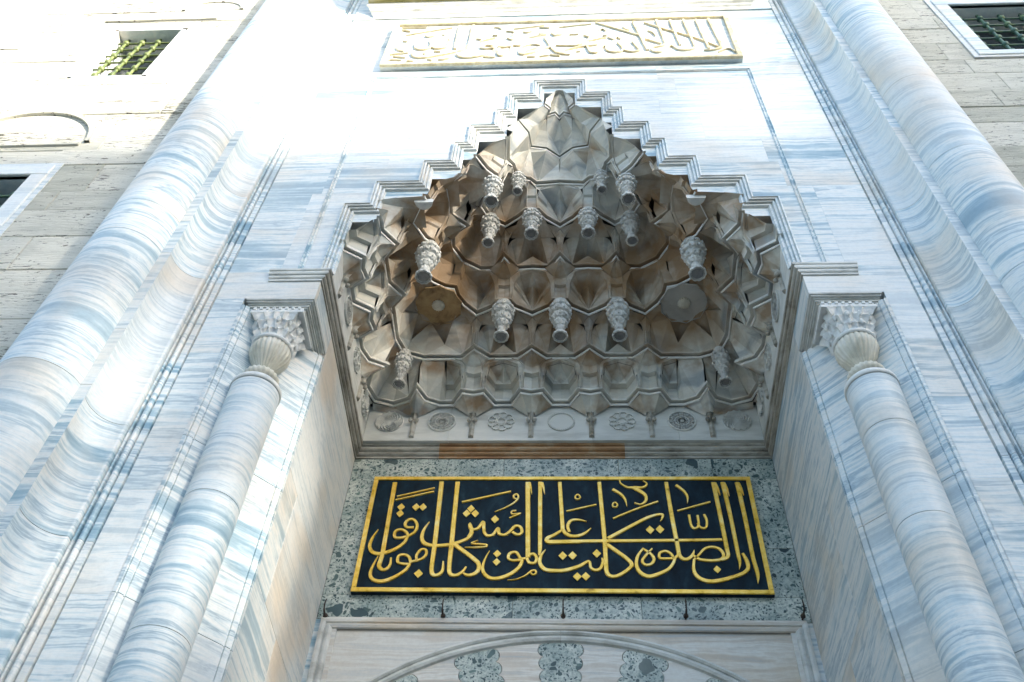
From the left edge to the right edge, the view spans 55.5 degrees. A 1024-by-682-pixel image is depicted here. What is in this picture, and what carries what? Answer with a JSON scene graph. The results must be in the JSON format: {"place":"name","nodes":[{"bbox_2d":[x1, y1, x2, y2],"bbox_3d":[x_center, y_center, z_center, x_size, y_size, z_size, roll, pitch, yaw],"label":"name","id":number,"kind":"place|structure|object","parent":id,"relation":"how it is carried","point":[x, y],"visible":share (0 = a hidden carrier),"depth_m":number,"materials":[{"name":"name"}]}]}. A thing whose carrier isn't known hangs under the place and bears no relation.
{"place":"outdoors","nodes":[
{"label":"outdoors","id":0,"kind":"place"},
{"label":"courtyard ground","id":1,"kind":"structure","parent":0,"visible":0},
{"bbox_2d":[0,0,264,359],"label":"limestone wall","id":2,"kind":"structure","parent":1,"relation":"on","point":[101,139],"depth_m":12.62,"materials":[{"name":"white stone"}]},
{"bbox_2d":[0,163,63,235],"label":"barred window","id":3,"kind":"structure","parent":2,"relation":"attached to","point":[22,186],"depth_m":11.12,"materials":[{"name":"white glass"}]},
{"bbox_2d":[67,28,186,77],"bbox_3d":[-5.600,-4.064,14.412,1.120,1.920,0.446,0,-53,3],"label":"barred window","id":4,"kind":"structure","parent":2,"relation":"attached to","point":[129,52],"depth_m":14.72,"materials":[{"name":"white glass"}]},
{"bbox_2d":[111,56,157,74],"bbox_3d":[-5.592,-3.907,14.531,1.100,1.800,0.050,0,-53,3],"label":"window pane","id":5,"kind":"structure","parent":4,"relation":"in","point":[145,65],"depth_m":14.90,"materials":[{"name":"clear glass"}]},
{"bbox_2d":[0,0,1023,681],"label":"marble portal","id":6,"kind":"object","parent":1,"relation":"on","point":[846,150],"visible":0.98,"depth_m":9.15,"materials":[{"name":"stone"}]},
{"bbox_2d":[106,307,311,681],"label":"corner colonnette","id":7,"kind":"object","parent":6,"relation":"attached to","point":[160,638],"visible":1,"depth_m":7.05,"materials":[{"name":"stone"}]},
{"bbox_2d":[379,14,742,70],"bbox_3d":[0.686,-4.286,14.023,4.980,1.654,0.150,0,-53,3],"label":"inscription panel","id":8,"kind":"object","parent":6,"relation":"attached to","point":[611,41],"visible":1,"depth_m":13.90,"materials":[{"name":"stone"}]},
{"bbox_2d":[321,90,802,460],"bbox_3d":[0.587,-0.962,11.846,5.000,4.283,2.606,0,-53,3],"label":"muqarnas hood","id":9,"kind":"object","parent":6,"relation":"attached to","point":[693,323],"visible":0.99,"depth_m":11.24,"materials":[{"name":"stone"}]},
{"bbox_2d":[301,617,826,681],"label":"arched doorway panel","id":10,"kind":"structure","parent":6,"relation":"attached to","point":[376,649],"depth_m":8.70,"materials":[{"name":"stone"}]},
{"bbox_2d":[317,459,811,622],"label":"breccia wall","id":11,"kind":"structure","parent":6,"relation":"attached to","point":[785,603],"depth_m":9.46,"materials":[{"name":"grey stone"}]},
{"bbox_2d":[323,599,327,616],"bbox_3d":[-1.737,2.513,9.101,0.048,0.146,0.194,0,-53,3],"label":"lamp hook","id":12,"kind":"object","parent":11,"relation":"attached to","point":[325,614],"visible":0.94,"depth_m":9.04,"materials":[{"name":"black metal"}]},
{"bbox_2d":[441,599,445,617],"bbox_3d":[-0.637,2.498,9.045,0.048,0.146,0.194,0,-53,3],"label":"lamp hook","id":13,"kind":"object","parent":11,"relation":"attached to","point":[443,615],"visible":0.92,"depth_m":8.99,"materials":[{"name":"black metal"}]},
{"bbox_2d":[350,477,774,597],"bbox_3d":[0.483,1.929,9.773,3.985,1.520,0.073,0,-53,3],"label":"gilded inscription panel","id":14,"kind":"object","parent":11,"relation":"attached to","point":[701,537],"visible":1,"depth_m":9.68,"materials":[{"name":"black paint"}]},
{"bbox_2d":[561,598,565,618],"bbox_3d":[0.473,2.483,8.989,0.048,0.146,0.194,0,-53,3],"label":"lamp hook","id":15,"kind":"object","parent":11,"relation":"attached to","point":[563,615],"visible":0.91,"depth_m":8.93,"materials":[{"name":"black metal"}]},
{"bbox_2d":[683,598,687,619],"bbox_3d":[1.591,2.468,8.933,0.048,0.146,0.194,0,-53,3],"label":"lamp hook","id":16,"kind":"object","parent":11,"relation":"attached to","point":[685,615],"visible":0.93,"depth_m":8.88,"materials":[{"name":"black metal"}]},
{"bbox_2d":[800,599,805,619],"bbox_3d":[2.647,2.453,8.880,0.048,0.146,0.194,0,-53,3],"label":"lamp hook","id":17,"kind":"object","parent":11,"relation":"attached to","point":[803,615],"visible":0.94,"depth_m":8.83,"materials":[{"name":"black metal"}]},
{"bbox_2d":[813,301,1023,681],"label":"corner colonnette","id":18,"kind":"object","parent":6,"relation":"attached to","point":[970,640],"visible":1,"depth_m":6.79,"materials":[{"name":"stone"}]},
{"bbox_2d":[877,0,1023,186],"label":"limestone wall","id":19,"kind":"structure","parent":1,"relation":"on","point":[987,95],"depth_m":12.26,"materials":[{"name":"white stone"}]},
{"bbox_2d":[923,0,1023,59],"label":"barred window","id":20,"kind":"structure","parent":19,"relation":"attached to","point":[985,29],"depth_m":14.20,"materials":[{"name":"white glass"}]},
{"bbox_2d":[975,32,1023,49],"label":"window pane","id":21,"kind":"structure","parent":20,"relation":"in","point":[982,35],"depth_m":14.27,"materials":[{"name":"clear glass"}]}
]}

